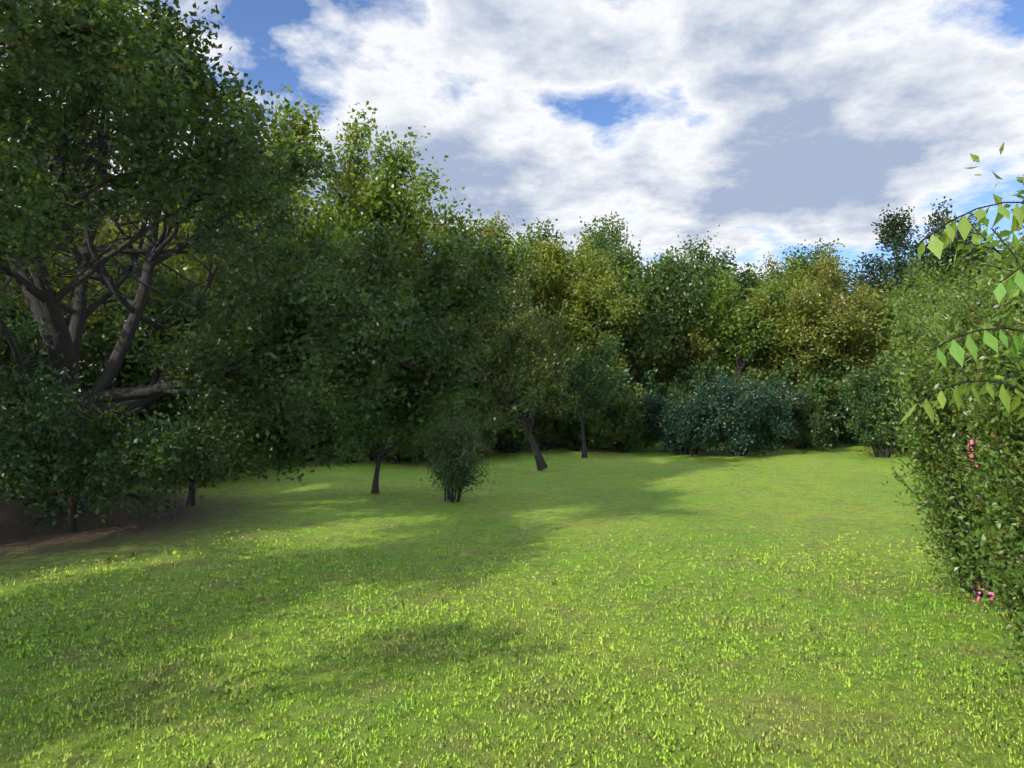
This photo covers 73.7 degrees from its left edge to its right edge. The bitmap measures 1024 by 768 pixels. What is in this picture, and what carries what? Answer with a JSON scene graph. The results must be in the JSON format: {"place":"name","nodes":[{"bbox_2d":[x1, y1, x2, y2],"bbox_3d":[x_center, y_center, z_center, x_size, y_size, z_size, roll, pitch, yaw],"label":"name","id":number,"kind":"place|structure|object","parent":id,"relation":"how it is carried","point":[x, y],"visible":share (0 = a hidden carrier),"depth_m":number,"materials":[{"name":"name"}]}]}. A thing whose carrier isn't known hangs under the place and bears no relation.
{"place":"outdoors","nodes":[
{"label":"outdoors","id":0,"kind":"place"},
{"bbox_2d":[0,436,1023,767],"bbox_3d":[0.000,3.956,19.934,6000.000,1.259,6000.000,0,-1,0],"label":"ground","id":1,"kind":"structure","parent":0,"point":[790,496],"depth_m":12.46,"materials":[{"name":"green plant"}]},
{"bbox_2d":[0,359,87,475],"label":"forest shrub","id":2,"kind":"object","parent":1,"relation":"on","point":[47,385],"visible":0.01,"depth_m":28.87,"materials":[{"name":"green plant"}]},
{"bbox_2d":[0,306,101,509],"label":"tree","id":3,"kind":"object","parent":1,"relation":"on","point":[6,365],"visible":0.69,"depth_m":17.50,"materials":[{"name":"green plant"}]},
{"bbox_2d":[0,209,145,363],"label":"forest tree","id":4,"kind":"object","parent":1,"relation":"on","point":[104,237],"visible":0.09,"depth_m":33.45,"materials":[{"name":"green plant"}]},
{"bbox_2d":[45,199,116,362],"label":"forest tree","id":5,"kind":"object","parent":1,"relation":"on","point":[100,232],"depth_m":42.29,"materials":[{"name":"green plant"}]},
{"bbox_2d":[80,361,146,432],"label":"tree","id":6,"kind":"object","parent":1,"relation":"on","point":[94,376],"visible":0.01,"depth_m":32.90,"materials":[{"name":"green plant"}]},
{"bbox_2d":[0,365,247,532],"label":"tree","id":7,"kind":"object","parent":1,"relation":"on","point":[136,456],"visible":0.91,"depth_m":18.52,"materials":[{"name":"green plant"}]},
{"bbox_2d":[31,191,235,349],"bbox_3d":[-19.844,-3.051,36.200,11.464,15.507,10.822,0,-1,-25],"label":"forest tree","id":8,"kind":"object","parent":1,"relation":"on","point":[185,267],"visible":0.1,"depth_m":35.06,"materials":[{"name":"green plant"}]},
{"bbox_2d":[88,177,241,358],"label":"forest tree","id":9,"kind":"object","parent":1,"relation":"on","point":[160,226],"visible":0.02,"depth_m":43.23,"materials":[{"name":"green plant"}]},
{"bbox_2d":[55,285,298,513],"bbox_3d":[-11.047,0.451,23.909,6.540,8.232,8.949,0,-1,0],"label":"tree","id":10,"kind":"object","parent":1,"relation":"on","point":[232,441],"visible":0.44,"depth_m":22.57,"materials":[{"name":"green plant"}]},
{"bbox_2d":[160,152,310,344],"bbox_3d":[-19.336,-5.540,47.022,13.850,21.051,10.567,1,-1,-28],"label":"forest tree","id":11,"kind":"object","parent":1,"relation":"on","point":[235,230],"depth_m":45.36,"materials":[{"name":"green plant"}]},
{"bbox_2d":[0,0,523,518],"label":"oak tree","id":12,"kind":"object","parent":1,"relation":"on","point":[104,58],"visible":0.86,"depth_m":21.54,"materials":[{"name":"green plant"}]},
{"bbox_2d":[264,407,323,465],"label":"forest shrub","id":13,"kind":"object","parent":1,"relation":"on","point":[314,430],"visible":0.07,"depth_m":38.31,"materials":[{"name":"green plant"}]},
{"bbox_2d":[276,394,325,455],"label":"tree","id":14,"kind":"object","parent":1,"relation":"on","point":[304,409],"visible":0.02,"depth_m":43.18,"materials":[{"name":"green plant"}]},
{"bbox_2d":[301,400,382,465],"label":"forest shrub","id":15,"kind":"object","parent":1,"relation":"on","point":[318,422],"visible":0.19,"depth_m":38.84,"materials":[{"name":"green plant"}]},
{"bbox_2d":[209,85,481,460],"bbox_3d":[-10.322,-6.022,39.309,14.100,21.552,13.122,1,-1,-40],"label":"forest tree","id":16,"kind":"object","parent":1,"relation":"on","point":[378,197],"visible":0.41,"depth_m":38.74,"materials":[{"name":"green plant"}]},
{"bbox_2d":[319,242,419,371],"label":"forest tree","id":17,"kind":"object","parent":1,"relation":"on","point":[358,336],"visible":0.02,"depth_m":44.86,"materials":[{"name":"green plant"}]},
{"bbox_2d":[314,357,452,493],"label":"tree","id":18,"kind":"object","parent":1,"relation":"on","point":[353,421],"visible":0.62,"depth_m":27.53,"materials":[{"name":"green plant"}]},
{"bbox_2d":[319,374,451,461],"bbox_3d":[-7.689,1.946,41.023,6.344,5.740,11.560,1,-1,-34],"label":"forest shrub","id":19,"kind":"object","parent":1,"relation":"on","point":[416,449],"visible":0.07,"depth_m":38.37,"materials":[{"name":"green plant"}]},
{"bbox_2d":[323,384,448,462],"bbox_3d":[-6.895,2.130,41.303,6.568,5.507,8.831,-1,-1,41],"label":"forest shrub","id":20,"kind":"object","parent":1,"relation":"on","point":[398,457],"visible":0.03,"depth_m":40.17,"materials":[{"name":"green plant"}]},
{"bbox_2d":[345,174,481,453],"bbox_3d":[-8.426,-4.688,49.161,9.884,19.547,15.056,1,-1,-29],"label":"forest tree","id":21,"kind":"object","parent":1,"relation":"on","point":[407,244],"visible":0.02,"depth_m":45.27,"materials":[{"name":"green plant"}]},
{"bbox_2d":[387,365,464,457],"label":"forest shrub","id":22,"kind":"object","parent":1,"relation":"on","point":[453,407],"visible":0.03,"depth_m":38.78,"materials":[{"name":"green plant"}]},
{"bbox_2d":[346,178,511,373],"bbox_3d":[-6.235,-4.262,46.930,11.375,18.545,13.452,0,-1,-7],"label":"forest tree","id":23,"kind":"object","parent":1,"relation":"on","point":[425,248],"visible":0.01,"depth_m":45.59,"materials":[{"name":"green plant"}]},
{"bbox_2d":[394,244,492,363],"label":"forest tree","id":24,"kind":"object","parent":1,"relation":"on","point":[443,309],"visible":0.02,"depth_m":46.10,"materials":[{"name":"green plant"}]},
{"bbox_2d":[398,226,493,357],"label":"forest tree","id":25,"kind":"object","parent":1,"relation":"on","point":[414,231],"depth_m":47.73,"materials":[{"name":"green plant"}]},
{"bbox_2d":[410,407,495,502],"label":"shrub","id":26,"kind":"object","parent":1,"relation":"on","point":[457,453],"visible":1,"depth_m":25.53,"materials":[{"name":"green plant"}]},
{"bbox_2d":[391,212,548,371],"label":"forest tree","id":27,"kind":"object","parent":1,"relation":"on","point":[518,249],"visible":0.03,"depth_m":47.58,"materials":[{"name":"green plant"}]},
{"bbox_2d":[442,382,505,456],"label":"tree","id":28,"kind":"object","parent":1,"relation":"on","point":[472,400],"visible":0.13,"depth_m":42.05,"materials":[{"name":"green plant"}]},
{"bbox_2d":[442,233,528,450],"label":"forest tree","id":29,"kind":"object","parent":1,"relation":"on","point":[518,353],"visible":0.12,"depth_m":45.58,"materials":[{"name":"green plant"}]},
{"bbox_2d":[466,407,507,457],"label":"forest shrub","id":30,"kind":"object","parent":1,"relation":"on","point":[499,431],"visible":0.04,"depth_m":43.12,"materials":[{"name":"green plant"}]},
{"bbox_2d":[444,259,550,364],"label":"forest tree","id":31,"kind":"object","parent":1,"relation":"on","point":[503,315],"visible":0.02,"depth_m":44.85,"materials":[{"name":"green plant"}]},
{"bbox_2d":[440,349,567,453],"bbox_3d":[-0.025,0.940,48.125,9.742,7.895,13.803,0,-1,19],"label":"forest shrub","id":32,"kind":"object","parent":1,"relation":"on","point":[508,436],"visible":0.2,"depth_m":44.77,"materials":[{"name":"green plant"}]},
{"bbox_2d":[495,359,519,447],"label":"tree","id":33,"kind":"object","parent":1,"relation":"on","point":[516,367],"depth_m":49.25,"materials":[{"name":"green plant"}]},
{"bbox_2d":[440,261,584,470],"bbox_3d":[0.333,-1.037,37.578,10.219,11.597,6.251,1,-1,-31],"label":"tree","id":34,"kind":"object","parent":1,"relation":"on","point":[539,364],"visible":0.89,"depth_m":37.37,"materials":[{"name":"green plant"}]},
{"bbox_2d":[470,215,577,345],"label":"forest tree","id":35,"kind":"object","parent":1,"relation":"on","point":[560,267],"visible":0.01,"depth_m":52.58,"materials":[{"name":"green plant"}]},
{"bbox_2d":[484,271,563,364],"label":"forest tree","id":36,"kind":"object","parent":1,"relation":"on","point":[549,300],"visible":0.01,"depth_m":50.35,"materials":[{"name":"green plant"}]},
{"bbox_2d":[475,209,580,287],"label":"forest tree","id":37,"kind":"object","parent":1,"relation":"on","point":[498,227],"visible":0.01,"depth_m":57.09,"materials":[{"name":"green plant"}]},
{"bbox_2d":[499,388,577,451],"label":"forest shrub","id":38,"kind":"object","parent":1,"relation":"on","point":[551,434],"visible":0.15,"depth_m":47.38,"materials":[{"name":"green plant"}]},
{"bbox_2d":[506,220,585,267],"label":"forest tree","id":39,"kind":"object","parent":1,"relation":"on","point":[540,232],"visible":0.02,"depth_m":59.91,"materials":[{"name":"green plant"}]},
{"bbox_2d":[513,231,591,444],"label":"forest tree","id":40,"kind":"object","parent":1,"relation":"on","point":[541,281],"visible":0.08,"depth_m":50.80,"materials":[{"name":"green plant"}]},
{"bbox_2d":[502,231,647,446],"bbox_3d":[4.186,-3.262,50.985,11.038,16.379,9.215,0,-1,4],"label":"forest tree","id":41,"kind":"object","parent":1,"relation":"on","point":[598,294],"visible":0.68,"depth_m":49.55,"materials":[{"name":"green plant"}]},
{"bbox_2d":[512,218,652,353],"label":"forest tree","id":42,"kind":"object","parent":1,"relation":"on","point":[551,236],"visible":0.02,"depth_m":57.96,"materials":[{"name":"green plant"}]},
{"bbox_2d":[541,362,635,450],"bbox_3d":[5.281,1.647,48.648,6.756,6.507,6.511,0,-1,-23],"label":"forest shrub","id":43,"kind":"object","parent":1,"relation":"on","point":[574,427],"visible":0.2,"depth_m":47.54,"materials":[{"name":"green plant"}]},
{"bbox_2d":[545,331,636,457],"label":"tree","id":44,"kind":"object","parent":1,"relation":"on","point":[596,384],"visible":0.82,"depth_m":42.85,"materials":[{"name":"green plant"}]},
{"bbox_2d":[534,255,659,374],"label":"forest tree","id":45,"kind":"object","parent":1,"relation":"on","point":[629,331],"visible":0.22,"depth_m":51.51,"materials":[{"name":"green plant"}]},
{"bbox_2d":[545,225,655,442],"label":"forest tree","id":46,"kind":"object","parent":1,"relation":"on","point":[602,247],"visible":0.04,"depth_m":55.94,"materials":[{"name":"green plant"}]},
{"bbox_2d":[564,355,655,446],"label":"tree","id":47,"kind":"object","parent":1,"relation":"on","point":[622,394],"visible":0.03,"depth_m":47.66,"materials":[{"name":"green plant"}]},
{"bbox_2d":[586,382,663,452],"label":"forest shrub","id":48,"kind":"object","parent":1,"relation":"on","point":[626,428],"visible":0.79,"depth_m":46.49,"materials":[{"name":"green plant"}]},
{"bbox_2d":[591,356,667,396],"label":"tree","id":49,"kind":"object","parent":1,"relation":"on","point":[649,384],"visible":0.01,"depth_m":52.81,"materials":[{"name":"green plant"}]},
{"bbox_2d":[618,381,641,446],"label":"forest shrub","id":50,"kind":"object","parent":1,"relation":"on","point":[633,391],"visible":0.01,"depth_m":51.74,"materials":[{"name":"green plant"}]},
{"bbox_2d":[581,211,701,365],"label":"forest tree","id":51,"kind":"object","parent":1,"relation":"on","point":[652,273],"visible":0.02,"depth_m":61.18,"materials":[{"name":"green plant"}]},
{"bbox_2d":[566,214,719,376],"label":"forest tree","id":52,"kind":"object","parent":1,"relation":"on","point":[647,338],"visible":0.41,"depth_m":55.40,"materials":[{"name":"green plant"}]},
{"bbox_2d":[629,366,678,386],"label":"tree","id":53,"kind":"object","parent":1,"relation":"on","point":[661,374],"visible":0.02,"depth_m":57.91,"materials":[{"name":"green plant"}]},
{"bbox_2d":[616,244,724,373],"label":"forest tree","id":54,"kind":"object","parent":1,"relation":"on","point":[665,302],"visible":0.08,"depth_m":57.69,"materials":[{"name":"green plant"}]},
{"bbox_2d":[633,386,723,455],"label":"bush","id":55,"kind":"object","parent":1,"relation":"on","point":[669,424],"visible":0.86,"depth_m":45.15,"materials":[{"name":"green plant"}]},
{"bbox_2d":[626,280,730,436],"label":"forest tree","id":56,"kind":"object","parent":1,"relation":"on","point":[670,361],"visible":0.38,"depth_m":57.12,"materials":[{"name":"green plant"}]},
{"bbox_2d":[656,388,707,450],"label":"forest shrub","id":57,"kind":"object","parent":1,"relation":"on","point":[678,397],"visible":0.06,"depth_m":48.33,"materials":[{"name":"green plant"}]},
{"bbox_2d":[629,356,739,440],"bbox_3d":[11.666,1.123,55.656,14.213,7.297,9.595,1,-1,-30],"label":"forest shrub","id":58,"kind":"object","parent":1,"relation":"on","point":[705,369],"visible":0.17,"depth_m":54.30,"materials":[{"name":"green plant"}]},
{"bbox_2d":[660,364,742,397],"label":"forest shrub","id":59,"kind":"object","parent":1,"relation":"on","point":[678,374],"visible":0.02,"depth_m":56.39,"materials":[{"name":"green plant"}]},
{"bbox_2d":[683,371,797,455],"bbox_3d":[14.959,1.921,44.645,6.922,5.800,7.049,-1,-1,31],"label":"bush","id":60,"kind":"object","parent":1,"relation":"on","point":[742,419],"visible":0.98,"depth_m":43.73,"materials":[{"name":"green plant"}]},
{"bbox_2d":[677,225,825,334],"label":"forest tree","id":61,"kind":"object","parent":1,"relation":"on","point":[747,274],"visible":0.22,"depth_m":64.44,"materials":[{"name":"green plant"}]},
{"bbox_2d":[719,375,784,442],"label":"forest shrub","id":62,"kind":"object","parent":1,"relation":"on","point":[757,382],"visible":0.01,"depth_m":54.36,"materials":[{"name":"green plant"}]},
{"bbox_2d":[707,371,807,443],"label":"forest shrub","id":63,"kind":"object","parent":1,"relation":"on","point":[794,396],"visible":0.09,"depth_m":47.52,"materials":[{"name":"green plant"}]},
{"bbox_2d":[683,264,832,383],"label":"forest tree","id":64,"kind":"object","parent":1,"relation":"on","point":[734,326],"visible":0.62,"depth_m":56.07,"materials":[{"name":"green plant"}]},
{"bbox_2d":[742,360,799,436],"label":"forest shrub","id":65,"kind":"object","parent":1,"relation":"on","point":[760,374],"visible":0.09,"depth_m":56.12,"materials":[{"name":"green plant"}]},
{"bbox_2d":[739,251,833,333],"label":"forest tree","id":66,"kind":"object","parent":1,"relation":"on","point":[777,265],"visible":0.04,"depth_m":68.40,"materials":[{"name":"green plant"}]},
{"bbox_2d":[763,238,856,315],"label":"forest tree","id":67,"kind":"object","parent":1,"relation":"on","point":[818,252],"visible":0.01,"depth_m":72.48,"materials":[{"name":"green plant"}]},
{"bbox_2d":[778,385,843,450],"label":"forest shrub","id":68,"kind":"object","parent":1,"relation":"on","point":[810,428],"visible":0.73,"depth_m":47.67,"materials":[{"name":"green plant"}]},
{"bbox_2d":[745,249,893,442],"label":"forest tree","id":69,"kind":"object","parent":1,"relation":"on","point":[833,301],"visible":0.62,"depth_m":52.55,"materials":[{"name":"green plant"}]},
{"bbox_2d":[740,255,899,388],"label":"forest tree","id":70,"kind":"object","parent":1,"relation":"on","point":[800,317],"visible":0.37,"depth_m":53.39,"materials":[{"name":"green plant"}]},
{"bbox_2d":[769,345,879,443],"bbox_3d":[25.905,0.513,54.743,10.308,8.445,15.425,0,-1,17],"label":"forest shrub","id":71,"kind":"object","parent":1,"relation":"on","point":[830,378],"visible":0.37,"depth_m":52.12,"materials":[{"name":"green plant"}]},
{"bbox_2d":[808,394,852,445],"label":"forest shrub","id":72,"kind":"object","parent":1,"relation":"on","point":[839,426],"visible":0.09,"depth_m":50.97,"materials":[{"name":"green plant"}]},
{"bbox_2d":[799,238,891,308],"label":"forest tree","id":73,"kind":"object","parent":1,"relation":"on","point":[827,254],"visible":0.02,"depth_m":70.48,"materials":[{"name":"green plant"}]},
{"bbox_2d":[837,364,920,457],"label":"bush","id":74,"kind":"object","parent":1,"relation":"on","point":[864,402],"visible":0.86,"depth_m":42.81,"materials":[{"name":"green plant"}]},
{"bbox_2d":[839,345,918,444],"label":"forest shrub","id":75,"kind":"object","parent":1,"relation":"on","point":[882,356],"depth_m":50.75,"materials":[{"name":"green plant"}]},
{"bbox_2d":[835,354,931,448],"bbox_3d":[28.199,1.265,50.089,8.556,7.166,7.579,0,-1,21],"label":"forest shrub","id":76,"kind":"object","parent":1,"relation":"on","point":[892,359],"visible":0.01,"depth_m":49.63,"materials":[{"name":"green plant"}]},
{"bbox_2d":[850,373,924,452],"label":"forest shrub","id":77,"kind":"object","parent":1,"relation":"on","point":[905,449],"depth_m":46.57,"materials":[{"name":"green plant"}]},
{"bbox_2d":[872,272,918,320],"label":"forest tree","id":78,"kind":"object","parent":1,"relation":"on","point":[886,288],"depth_m":63.75,"materials":[{"name":"green plant"}]},
{"bbox_2d":[902,250,933,271],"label":"forest tree","id":79,"kind":"object","parent":1,"relation":"on","point":[913,258],"depth_m":68.98,"materials":[{"name":"green plant"}]},
{"bbox_2d":[864,254,974,364],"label":"forest tree","id":80,"kind":"object","parent":1,"relation":"on","point":[916,285],"visible":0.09,"depth_m":53.73,"materials":[{"name":"green plant"}]},
{"bbox_2d":[834,196,1010,310],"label":"forest tree","id":81,"kind":"object","parent":1,"relation":"on","point":[894,231],"visible":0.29,"depth_m":60.04,"materials":[{"name":"green plant"}]},
{"bbox_2d":[881,276,969,367],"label":"forest tree","id":82,"kind":"object","parent":1,"relation":"on","point":[898,295],"visible":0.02,"depth_m":40.09,"materials":[{"name":"green plant"}]},
{"bbox_2d":[865,243,1023,701],"bbox_3d":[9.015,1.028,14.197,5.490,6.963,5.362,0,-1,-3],"label":"hedge","id":83,"kind":"object","parent":1,"relation":"on","point":[934,452],"visible":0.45,"depth_m":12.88,"materials":[{"name":"green plant"}]},
{"bbox_2d":[961,440,993,607],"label":"flowers","id":84,"kind":"object","parent":83,"relation":"attached to","point":[978,597],"visible":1,"depth_m":4.33,"materials":[{"name":"plant"}]},
{"bbox_2d":[898,143,1023,424],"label":"leafy branch","id":85,"kind":"object","parent":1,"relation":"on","point":[938,244],"visible":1,"depth_m":3.12,"materials":[{"name":"green plant"}]},
{"bbox_2d":[905,229,1023,305],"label":"forest tree","id":86,"kind":"object","parent":1,"relation":"on","point":[958,264],"visible":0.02,"depth_m":56.48,"materials":[{"name":"green plant"}]},
{"bbox_2d":[949,239,1022,332],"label":"forest tree","id":87,"kind":"object","parent":1,"relation":"on","point":[976,274],"depth_m":29.66,"materials":[{"name":"green plant"}]},
{"bbox_2d":[979,231,1004,266],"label":"forest tree","id":88,"kind":"object","parent":1,"relation":"on","point":[987,251],"visible":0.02,"depth_m":68.08,"materials":[{"name":"green plant"}]},
{"bbox_2d":[968,190,1023,306],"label":"forest tree","id":89,"kind":"object","parent":1,"relation":"on","point":[1021,248],"visible":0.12,"depth_m":19.96,"materials":[{"name":"green plant"}]},
{"bbox_2d":[0,0,1023,370],"label":"sky","id":90,"kind":"structure","parent":0,"point":[775,124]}
]}

